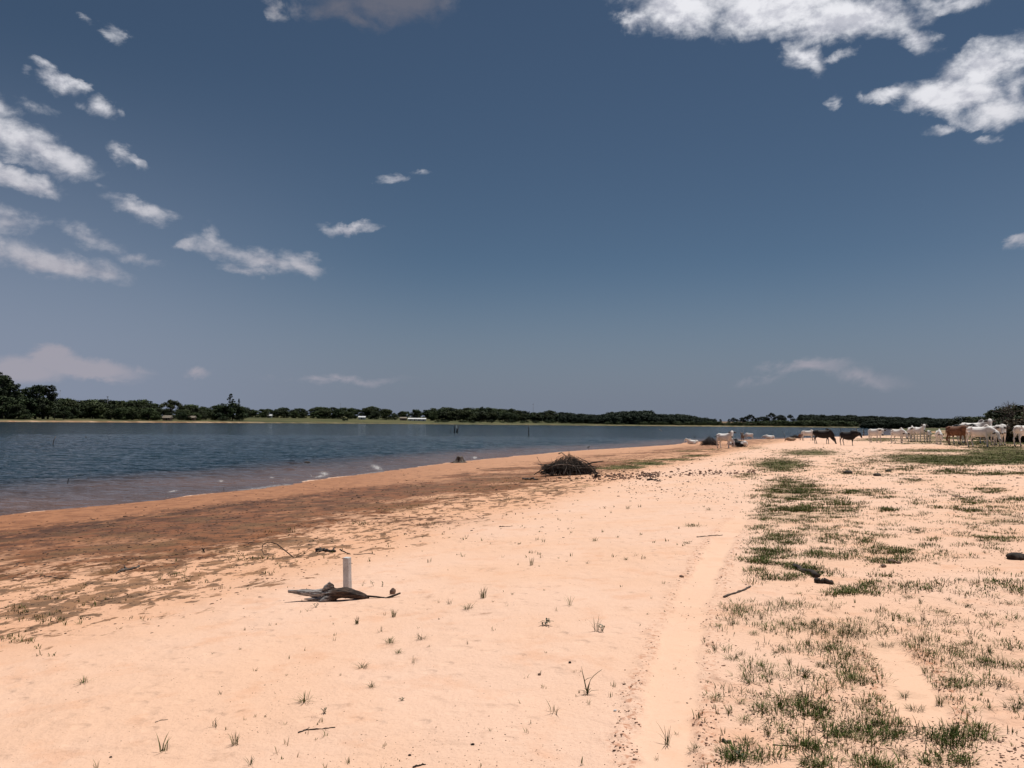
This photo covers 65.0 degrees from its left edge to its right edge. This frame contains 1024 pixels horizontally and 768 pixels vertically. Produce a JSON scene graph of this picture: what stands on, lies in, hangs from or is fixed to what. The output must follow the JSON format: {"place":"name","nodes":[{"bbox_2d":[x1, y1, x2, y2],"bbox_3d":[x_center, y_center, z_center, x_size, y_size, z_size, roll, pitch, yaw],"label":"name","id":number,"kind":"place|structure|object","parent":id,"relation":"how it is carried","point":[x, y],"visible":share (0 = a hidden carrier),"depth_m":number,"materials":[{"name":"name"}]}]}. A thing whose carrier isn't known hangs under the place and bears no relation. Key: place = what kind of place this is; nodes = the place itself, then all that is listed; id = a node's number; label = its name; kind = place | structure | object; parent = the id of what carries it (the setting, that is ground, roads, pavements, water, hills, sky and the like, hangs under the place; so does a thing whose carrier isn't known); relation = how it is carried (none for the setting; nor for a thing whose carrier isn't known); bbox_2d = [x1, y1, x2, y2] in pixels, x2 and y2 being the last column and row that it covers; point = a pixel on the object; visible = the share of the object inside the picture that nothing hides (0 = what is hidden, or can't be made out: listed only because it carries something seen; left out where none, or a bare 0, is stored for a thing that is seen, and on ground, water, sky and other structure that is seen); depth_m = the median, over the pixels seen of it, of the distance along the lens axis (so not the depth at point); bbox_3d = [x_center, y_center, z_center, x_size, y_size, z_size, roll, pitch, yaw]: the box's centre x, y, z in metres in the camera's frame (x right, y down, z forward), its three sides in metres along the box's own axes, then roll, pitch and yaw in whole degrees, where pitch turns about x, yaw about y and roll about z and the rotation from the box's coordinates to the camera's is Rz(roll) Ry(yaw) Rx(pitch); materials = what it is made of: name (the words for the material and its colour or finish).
{"place":"outdoors","nodes":[
{"label":"outdoors","id":0,"kind":"place"},
{"bbox_2d":[0,422,890,515],"bbox_3d":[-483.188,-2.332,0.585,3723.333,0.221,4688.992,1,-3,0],"label":"water","id":1,"kind":"structure","parent":0,"point":[123,462],"depth_m":72.21,"materials":[{"name":"liquid"}]},
{"bbox_2d":[0,414,1023,767],"bbox_3d":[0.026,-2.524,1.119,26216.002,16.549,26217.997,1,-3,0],"label":"ground","id":2,"kind":"structure","parent":0,"point":[134,704],"depth_m":7.24,"materials":[{"name":"sand"}]},
{"bbox_2d":[0,375,13,418],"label":"eucalyptus tree","id":3,"kind":"object","parent":2,"relation":"on","point":[3,391],"visible":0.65,"depth_m":504.69,"materials":[{"name":"green plant"}]},
{"bbox_2d":[0,395,15,418],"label":"broadleaf tree","id":4,"kind":"object","parent":2,"relation":"on","point":[4,402],"visible":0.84,"depth_m":488.41,"materials":[{"name":"green plant"}]},
{"bbox_2d":[0,397,26,418],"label":"broadleaf tree","id":5,"kind":"object","parent":2,"relation":"on","point":[15,399],"visible":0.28,"depth_m":501.18,"materials":[{"name":"green plant"}]},
{"bbox_2d":[2,383,26,407],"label":"eucalyptus tree","id":6,"kind":"object","parent":2,"relation":"on","point":[17,393],"visible":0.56,"depth_m":507.07,"materials":[{"name":"green plant"}]},
{"bbox_2d":[5,404,28,418],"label":"broadleaf tree","id":7,"kind":"object","parent":2,"relation":"on","point":[17,408],"visible":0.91,"depth_m":487.73,"materials":[{"name":"green plant"}]},
{"bbox_2d":[12,397,43,417],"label":"broadleaf tree","id":8,"kind":"object","parent":2,"relation":"on","point":[23,401],"visible":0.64,"depth_m":505.15,"materials":[{"name":"green plant"}]},
{"bbox_2d":[23,387,32,418],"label":"eucalyptus tree","id":9,"kind":"object","parent":2,"relation":"on","point":[26,389],"visible":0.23,"depth_m":520.62,"materials":[{"name":"green plant"}]},
{"bbox_2d":[24,398,50,418],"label":"broadleaf tree","id":10,"kind":"object","parent":2,"relation":"on","point":[39,405],"visible":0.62,"depth_m":511.41,"materials":[{"name":"green plant"}]},
{"bbox_2d":[27,385,47,418],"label":"eucalyptus tree","id":11,"kind":"object","parent":2,"relation":"on","point":[36,388],"visible":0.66,"depth_m":517.91,"materials":[{"name":"green plant"}]},
{"bbox_2d":[29,400,60,418],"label":"broadleaf tree","id":12,"kind":"object","parent":2,"relation":"on","point":[48,403],"visible":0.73,"depth_m":516.49,"materials":[{"name":"green plant"}]},
{"bbox_2d":[41,385,59,418],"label":"eucalyptus tree","id":13,"kind":"object","parent":2,"relation":"on","point":[52,396],"visible":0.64,"depth_m":527.34,"materials":[{"name":"green plant"}]},
{"bbox_2d":[55,406,71,418],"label":"broadleaf tree","id":14,"kind":"object","parent":2,"relation":"on","point":[63,408],"visible":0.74,"depth_m":536.05,"materials":[{"name":"green plant"}]},
{"bbox_2d":[61,400,80,418],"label":"broadleaf tree","id":15,"kind":"object","parent":2,"relation":"on","point":[70,403],"visible":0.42,"depth_m":574.48,"materials":[{"name":"green plant"}]},
{"bbox_2d":[61,406,81,418],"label":"broadleaf tree","id":16,"kind":"object","parent":2,"relation":"on","point":[74,410],"visible":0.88,"depth_m":545.94,"materials":[{"name":"green plant"}]},
{"bbox_2d":[76,403,94,418],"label":"broadleaf tree","id":17,"kind":"object","parent":2,"relation":"on","point":[84,414],"visible":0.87,"depth_m":579.64,"materials":[{"name":"green plant"}]},
{"bbox_2d":[79,402,107,418],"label":"broadleaf tree","id":18,"kind":"object","parent":2,"relation":"on","point":[96,406],"visible":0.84,"depth_m":584.41,"materials":[{"name":"green plant"}]},
{"bbox_2d":[87,401,105,418],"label":"broadleaf tree","id":19,"kind":"object","parent":2,"relation":"on","point":[104,404],"visible":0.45,"depth_m":588.10,"materials":[{"name":"green plant"}]},
{"bbox_2d":[102,409,116,419],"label":"broadleaf tree","id":20,"kind":"object","parent":2,"relation":"on","point":[107,413],"visible":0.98,"depth_m":563.28,"materials":[{"name":"green plant"}]},
{"bbox_2d":[104,404,117,417],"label":"broadleaf tree","id":21,"kind":"object","parent":2,"relation":"on","point":[111,406],"visible":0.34,"depth_m":605.02,"materials":[{"name":"green plant"}]},
{"bbox_2d":[113,407,131,419],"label":"broadleaf tree","id":22,"kind":"object","parent":2,"relation":"on","point":[119,411],"visible":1,"depth_m":563.87,"materials":[{"name":"green plant"}]},
{"bbox_2d":[116,565,139,572],"bbox_3d":[-5.502,2.653,11.549,0.246,0.072,0.770,1,-3,-18],"label":"log","id":23,"kind":"object","parent":2,"relation":"on","point":[126,569],"visible":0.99,"depth_m":11.46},
{"bbox_2d":[125,408,141,419],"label":"broadleaf tree","id":24,"kind":"object","parent":2,"relation":"on","point":[134,412],"visible":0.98,"depth_m":567.76,"materials":[{"name":"green plant"}]},
{"bbox_2d":[124,402,142,418],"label":"broadleaf tree","id":25,"kind":"object","parent":2,"relation":"on","point":[134,404],"visible":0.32,"depth_m":614.81,"materials":[{"name":"green plant"}]},
{"bbox_2d":[137,399,155,408],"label":"broadleaf tree","id":26,"kind":"object","parent":2,"relation":"on","point":[143,401],"visible":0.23,"depth_m":689.66,"materials":[{"name":"green plant"}]},
{"bbox_2d":[141,408,157,419],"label":"broadleaf tree","id":27,"kind":"object","parent":2,"relation":"on","point":[148,414],"visible":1,"depth_m":576.79,"materials":[{"name":"green plant"}]},
{"bbox_2d":[156,732,169,751],"bbox_3d":[-1.836,1.898,4.251,0.079,0.094,0.105,2,-3,-30],"label":"grass tuft","id":28,"kind":"object","parent":2,"relation":"on","point":[163,747],"visible":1,"depth_m":4.25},
{"bbox_2d":[162,415,172,420],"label":"thatched hut","id":29,"kind":"object","parent":2,"relation":"on","point":[167,417],"visible":1,"depth_m":587.14,"materials":[{"name":"plant"}]},
{"bbox_2d":[161,409,175,418],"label":"broadleaf tree","id":30,"kind":"object","parent":2,"relation":"on","point":[166,411],"visible":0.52,"depth_m":646.71,"materials":[{"name":"green plant"}]},
{"bbox_2d":[158,399,183,412],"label":"flat topped tree","id":31,"kind":"object","parent":2,"relation":"on","point":[171,404],"visible":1,"depth_m":643.07,"materials":[{"name":"green plant"}]},
{"bbox_2d":[175,412,188,419],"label":"broadleaf tree","id":32,"kind":"object","parent":2,"relation":"on","point":[180,415],"visible":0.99,"depth_m":612.04,"materials":[{"name":"green plant"}]},
{"bbox_2d":[189,408,203,416],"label":"broadleaf tree","id":33,"kind":"object","parent":2,"relation":"on","point":[199,410],"visible":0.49,"depth_m":665.50,"materials":[{"name":"green plant"}]},
{"bbox_2d":[201,409,213,418],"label":"broadleaf tree","id":34,"kind":"object","parent":2,"relation":"on","point":[208,411],"visible":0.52,"depth_m":686.83,"materials":[{"name":"green plant"}]},
{"bbox_2d":[212,403,236,420],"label":"broadleaf tree","id":35,"kind":"object","parent":2,"relation":"on","point":[219,407],"visible":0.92,"depth_m":657.65,"materials":[{"name":"green plant"}]},
{"bbox_2d":[222,403,243,420],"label":"broadleaf tree","id":36,"kind":"object","parent":2,"relation":"on","point":[235,405],"visible":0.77,"depth_m":664.72,"materials":[{"name":"green plant"}]},
{"bbox_2d":[233,406,248,420],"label":"broadleaf tree","id":37,"kind":"object","parent":2,"relation":"on","point":[244,415],"visible":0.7,"depth_m":672.93,"materials":[{"name":"green plant"}]},
{"bbox_2d":[250,410,260,417],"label":"broadleaf tree","id":38,"kind":"object","parent":2,"relation":"on","point":[255,412],"visible":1,"depth_m":794.75,"materials":[{"name":"green plant"}]},
{"bbox_2d":[247,542,309,556],"bbox_3d":[-3.579,2.527,12.256,1.054,0.270,0.283,1,-3,0],"label":"dead branch","id":39,"kind":"object","parent":2,"relation":"on","point":[280,547],"visible":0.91,"depth_m":12.17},
{"bbox_2d":[279,410,289,417],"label":"broadleaf tree","id":40,"kind":"object","parent":2,"relation":"on","point":[282,414],"visible":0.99,"depth_m":815.07,"materials":[{"name":"green plant"}]},
{"bbox_2d":[311,410,323,417],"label":"broadleaf tree","id":41,"kind":"object","parent":2,"relation":"on","point":[316,413],"visible":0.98,"depth_m":842.98,"materials":[{"name":"green plant"}]},
{"bbox_2d":[313,409,329,418],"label":"broadleaf tree","id":42,"kind":"object","parent":2,"relation":"on","point":[325,412],"visible":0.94,"depth_m":846.34,"materials":[{"name":"green plant"}]},
{"bbox_2d":[315,547,335,552],"bbox_3d":[-2.919,2.616,12.717,0.376,0.078,0.503,1,-3,0],"label":"log","id":43,"kind":"object","parent":2,"relation":"on","point":[320,549],"visible":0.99,"depth_m":12.59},
{"bbox_2d":[332,409,343,417],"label":"broadleaf tree","id":44,"kind":"object","parent":2,"relation":"on","point":[338,414],"visible":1,"depth_m":854.05,"materials":[{"name":"green plant"}]},
{"bbox_2d":[288,582,400,601],"bbox_3d":[-1.784,2.248,8.479,1.201,0.303,0.220,1,-3,0],"label":"driftwood root","id":45,"kind":"object","parent":2,"relation":"on","point":[328,592],"visible":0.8,"depth_m":8.49,"materials":[{"name":"wood"}]},
{"bbox_2d":[343,557,351,587],"bbox_3d":[-1.842,2.193,8.990,0.076,0.503,0.076,-2,-2,24],"label":"concrete post","id":46,"kind":"object","parent":2,"relation":"on","point":[347,578],"visible":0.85,"depth_m":8.96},
{"bbox_2d":[359,408,370,417],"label":"broadleaf tree","id":47,"kind":"object","parent":2,"relation":"on","point":[366,411],"visible":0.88,"depth_m":929.50,"materials":[{"name":"green plant"}]},
{"bbox_2d":[367,411,380,418],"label":"broadleaf tree","id":48,"kind":"object","parent":2,"relation":"on","point":[373,414],"visible":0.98,"depth_m":888.25,"materials":[{"name":"green plant"}]},
{"bbox_2d":[379,409,391,419],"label":"broadleaf tree","id":49,"kind":"object","parent":2,"relation":"on","point":[384,415],"visible":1,"depth_m":882.18,"materials":[{"name":"green plant"}]},
{"bbox_2d":[408,409,420,417],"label":"broadleaf tree","id":50,"kind":"object","parent":2,"relation":"on","point":[414,414],"visible":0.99,"depth_m":963.95,"materials":[{"name":"green plant"}]},
{"bbox_2d":[408,418,425,420],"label":"long shed","id":51,"kind":"structure","parent":2,"relation":"on","point":[416,419],"depth_m":877.35,"materials":[{"name":"white"}]},
{"bbox_2d":[419,410,432,417],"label":"broadleaf tree","id":52,"kind":"object","parent":2,"relation":"on","point":[425,412],"visible":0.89,"depth_m":962.07,"materials":[{"name":"green plant"}]},
{"bbox_2d":[447,411,456,420],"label":"broadleaf tree","id":53,"kind":"object","parent":2,"relation":"on","point":[453,413],"visible":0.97,"depth_m":920.37,"materials":[{"name":"green plant"}]},
{"bbox_2d":[451,455,466,462],"bbox_3d":[-3.412,4.912,52.484,1.259,0.535,1.206,1,-3,0],"label":"tree stump","id":54,"kind":"object","parent":2,"relation":"on","point":[458,459],"visible":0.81,"depth_m":52.23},
{"bbox_2d":[451,410,468,420],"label":"broadleaf tree","id":55,"kind":"object","parent":2,"relation":"on","point":[461,413],"visible":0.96,"depth_m":920.58,"materials":[{"name":"green plant"}]},
{"bbox_2d":[460,410,476,420],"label":"broadleaf tree","id":56,"kind":"object","parent":2,"relation":"on","point":[470,417],"visible":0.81,"depth_m":925.18,"materials":[{"name":"green plant"}]},
{"bbox_2d":[474,410,489,421],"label":"broadleaf tree","id":57,"kind":"object","parent":2,"relation":"on","point":[481,413],"visible":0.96,"depth_m":931.92,"materials":[{"name":"green plant"}]},
{"bbox_2d":[487,411,501,421],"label":"broadleaf tree","id":58,"kind":"object","parent":2,"relation":"on","point":[499,415],"visible":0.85,"depth_m":943.35,"materials":[{"name":"green plant"}]},
{"bbox_2d":[501,412,515,420],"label":"broadleaf tree","id":59,"kind":"object","parent":2,"relation":"on","point":[507,415],"visible":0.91,"depth_m":948.23,"materials":[{"name":"green plant"}]},
{"bbox_2d":[0,440,1023,767],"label":"soil crumbs","id":60,"kind":"object","parent":2,"relation":"on","point":[588,560],"visible":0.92,"depth_m":10.42,"materials":[{"name":"soil"}]},
{"bbox_2d":[526,414,537,420],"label":"broadleaf tree","id":61,"kind":"object","parent":2,"relation":"on","point":[531,416],"visible":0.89,"depth_m":946.86,"materials":[{"name":"green plant"}]},
{"bbox_2d":[533,452,604,475],"bbox_3d":[2.455,3.336,34.150,3.084,1.236,1.948,1,-3,0],"label":"brush pile","id":62,"kind":"object","parent":2,"relation":"on","point":[570,465],"visible":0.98,"depth_m":33.73,"materials":[{"name":"wood"}]},
{"bbox_2d":[581,666,601,693],"bbox_3d":[0.480,1.800,4.884,0.134,0.166,0.010,1,-3,0],"label":"bent leaf plant","id":63,"kind":"object","parent":2,"relation":"on","point":[587,689],"visible":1,"depth_m":4.88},
{"bbox_2d":[557,410,716,424],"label":"plantation wood","id":64,"kind":"object","parent":2,"relation":"on","point":[634,417],"visible":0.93,"depth_m":994.61,"materials":[{"name":"green plant"}]},
{"bbox_2d":[545,468,755,481],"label":"soil clods","id":65,"kind":"object","parent":2,"relation":"on","point":[647,474],"visible":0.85,"depth_m":30.25,"materials":[{"name":"soil"}]},
{"bbox_2d":[684,438,698,443],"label":"calf","id":66,"kind":"object","parent":2,"relation":"on","point":[689,441],"visible":0.91,"depth_m":105.22},
{"bbox_2d":[699,436,719,445],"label":"brush pile","id":67,"kind":"object","parent":2,"relation":"on","point":[709,440],"visible":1,"depth_m":88.68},
{"bbox_2d":[716,431,735,447],"bbox_3d":[17.143,4.440,64.438,0.594,1.446,1.897,2,-3,-33],"label":"cow","id":68,"kind":"object","parent":2,"relation":"on","point":[728,436],"visible":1,"depth_m":64.28},
{"bbox_2d":[605,420,858,426],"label":"shore thicket","id":69,"kind":"object","parent":2,"relation":"on","point":[800,423],"visible":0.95,"depth_m":1182.86,"materials":[{"name":"green plant"}]},
{"bbox_2d":[723,585,750,597],"bbox_3d":[2.205,2.016,7.814,0.050,0.033,0.666,-2,-3,38],"label":"stick","id":70,"kind":"object","parent":2,"relation":"on","point":[738,591],"visible":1,"depth_m":7.75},
{"bbox_2d":[730,438,747,446],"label":"cow","id":71,"kind":"object","parent":2,"relation":"on","point":[736,443],"visible":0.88,"depth_m":68.58},
{"bbox_2d":[801,429,812,439],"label":"cow","id":72,"kind":"object","parent":2,"relation":"on","point":[806,433],"visible":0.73,"depth_m":94.42},
{"bbox_2d":[792,563,822,577],"bbox_3d":[3.294,2.057,8.835,0.218,0.103,0.761,1,-3,0],"label":"log","id":73,"kind":"object","parent":2,"relation":"on","point":[814,573],"visible":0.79,"depth_m":8.76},
{"bbox_2d":[814,578,833,584],"bbox_3d":[3.193,2.027,8.225,0.192,0.093,0.065,-1,-3,27],"label":"log","id":74,"kind":"object","parent":2,"relation":"on","point":[823,581],"visible":0.95,"depth_m":8.21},
{"bbox_2d":[812,428,836,443],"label":"bull","id":75,"kind":"object","parent":2,"relation":"on","point":[827,433],"visible":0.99,"depth_m":68.06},
{"bbox_2d":[839,430,861,445],"bbox_3d":[25.870,4.108,61.380,0.604,1.183,1.830,3,-3,-37],"label":"bull","id":76,"kind":"object","parent":2,"relation":"on","point":[852,435],"visible":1,"depth_m":61.23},
{"bbox_2d":[868,428,885,442],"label":"cow","id":77,"kind":"object","parent":2,"relation":"on","point":[876,432],"visible":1,"depth_m":71.72},
{"bbox_2d":[795,414,962,428],"bbox_3d":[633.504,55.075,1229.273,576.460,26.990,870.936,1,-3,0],"label":"distant wood","id":78,"kind":"object","parent":2,"relation":"on","point":[873,422],"visible":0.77,"depth_m":1492.20,"materials":[{"name":"green plant"}]},
{"bbox_2d":[890,428,909,442],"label":"cow","id":79,"kind":"object","parent":2,"relation":"on","point":[900,432],"visible":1,"depth_m":68.92},
{"bbox_2d":[890,745,909,755],"bbox_3d":[1.905,1.795,3.937,0.120,0.034,0.166,-1,-3,24],"label":"grass tuft","id":80,"kind":"object","parent":2,"relation":"on","point":[901,750],"visible":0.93,"depth_m":3.94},
{"bbox_2d":[906,426,914,441],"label":"cow","id":81,"kind":"object","parent":2,"relation":"on","point":[910,430],"visible":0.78,"depth_m":74.67},
{"bbox_2d":[913,424,928,441],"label":"cow","id":82,"kind":"object","parent":2,"relation":"on","point":[920,430],"visible":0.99,"depth_m":72.79},
{"bbox_2d":[925,430,931,441],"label":"calf","id":83,"kind":"object","parent":2,"relation":"on","point":[928,433],"visible":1,"depth_m":72.44},
{"bbox_2d":[935,429,943,443],"bbox_3d":[33.306,4.088,62.581,0.580,1.204,1.784,-1,-3,22],"label":"cow","id":84,"kind":"object","parent":2,"relation":"on","point":[938,434],"visible":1,"depth_m":62.38},
{"bbox_2d":[945,425,972,444],"bbox_3d":[33.066,3.786,59.403,0.693,1.480,2.363,2,-3,-20],"label":"cow","id":85,"kind":"object","parent":2,"relation":"on","point":[950,431],"visible":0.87,"depth_m":59.40},
{"bbox_2d":[948,416,970,424],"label":"tree","id":86,"kind":"object","parent":2,"relation":"on","point":[955,420],"visible":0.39,"depth_m":149.65,"materials":[{"name":"green plant"}]},
{"bbox_2d":[949,756,974,767],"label":"grass tuft","id":87,"kind":"object","parent":2,"relation":"on","point":[962,762],"visible":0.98,"depth_m":3.81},
{"bbox_2d":[952,423,985,443],"bbox_3d":[34.688,3.803,61.062,0.829,1.606,2.616,2,-3,-31],"label":"cow","id":88,"kind":"object","parent":2,"relation":"on","point":[974,425],"visible":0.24,"depth_m":61.08},
{"bbox_2d":[958,419,995,443],"bbox_3d":[37.347,3.777,64.515,2.694,2.016,0.920,-2,-4,45],"label":"bull","id":89,"kind":"object","parent":2,"relation":"on","point":[981,423],"visible":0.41,"depth_m":64.23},
{"bbox_2d":[971,412,991,422],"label":"tree","id":90,"kind":"object","parent":2,"relation":"on","point":[975,419],"visible":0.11,"depth_m":111.79,"materials":[{"name":"green plant"}]},
{"bbox_2d":[966,424,1000,446],"bbox_3d":[31.470,3.449,53.678,0.737,1.540,2.307,2,-3,-34],"label":"cow","id":91,"kind":"object","parent":2,"relation":"on","point":[987,431],"visible":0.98,"depth_m":53.58},
{"bbox_2d":[988,425,1006,445],"bbox_3d":[35.207,3.732,58.537,0.784,1.505,2.512,0,-3,7],"label":"cow","id":92,"kind":"object","parent":2,"relation":"on","point":[1000,428],"visible":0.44,"depth_m":58.03},
{"bbox_2d":[986,675,1013,687],"bbox_3d":[3.009,1.834,4.944,0.221,0.045,0.161,0,-3,14],"label":"grass tuft","id":93,"kind":"object","parent":2,"relation":"on","point":[1000,684],"visible":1,"depth_m":4.94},
{"bbox_2d":[987,406,1013,419],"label":"tree","id":94,"kind":"object","parent":2,"relation":"on","point":[996,415],"visible":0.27,"depth_m":104.20,"materials":[{"name":"green plant"}]},
{"bbox_2d":[995,424,1010,444],"bbox_3d":[36.267,3.748,59.530,0.828,1.577,2.642,0,-3,21],"label":"cow","id":95,"kind":"object","parent":2,"relation":"on","point":[1004,431],"visible":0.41,"depth_m":59.28},
{"bbox_2d":[993,402,1023,420],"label":"dead branches","id":96,"kind":"object","parent":2,"relation":"on","point":[1010,411],"visible":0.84,"depth_m":83.95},
{"bbox_2d":[996,408,1023,441],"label":"tree","id":97,"kind":"object","parent":2,"relation":"on","point":[1009,425],"visible":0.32,"depth_m":71.42,"materials":[{"name":"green plant"}]},
{"bbox_2d":[1001,699,1023,711],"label":"grass tuft","id":98,"kind":"object","parent":2,"relation":"on","point":[1017,707],"visible":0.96,"depth_m":4.58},
{"bbox_2d":[1005,404,1022,415],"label":"tree","id":99,"kind":"object","parent":2,"relation":"on","point":[1015,409],"visible":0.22,"depth_m":99.17,"materials":[{"name":"green plant"}]},
{"bbox_2d":[1006,552,1023,559],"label":"log","id":100,"kind":"object","parent":2,"relation":"on","point":[1015,556],"visible":0.92,"depth_m":9.33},
{"bbox_2d":[1007,418,1023,440],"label":"thicket bush","id":101,"kind":"object","parent":2,"relation":"on","point":[1012,426],"visible":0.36,"depth_m":70.46,"materials":[{"name":"green plant"}]},
{"bbox_2d":[1007,405,1023,417],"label":"tree","id":102,"kind":"object","parent":2,"relation":"on","point":[1020,408],"visible":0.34,"depth_m":98.07,"materials":[{"name":"green plant"}]},
{"bbox_2d":[1013,425,1023,445],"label":"cow","id":103,"kind":"object","parent":2,"relation":"on","point":[1018,430],"visible":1,"depth_m":56.33},
{"bbox_2d":[0,436,1023,767],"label":"grass","id":104,"kind":"structure","parent":0,"point":[788,576],"depth_m":7.86,"materials":[{"name":"plant"}]},
{"bbox_2d":[0,0,1023,421],"label":"sky","id":105,"kind":"structure","parent":0,"point":[724,210],"materials":[{"name":"blue"}]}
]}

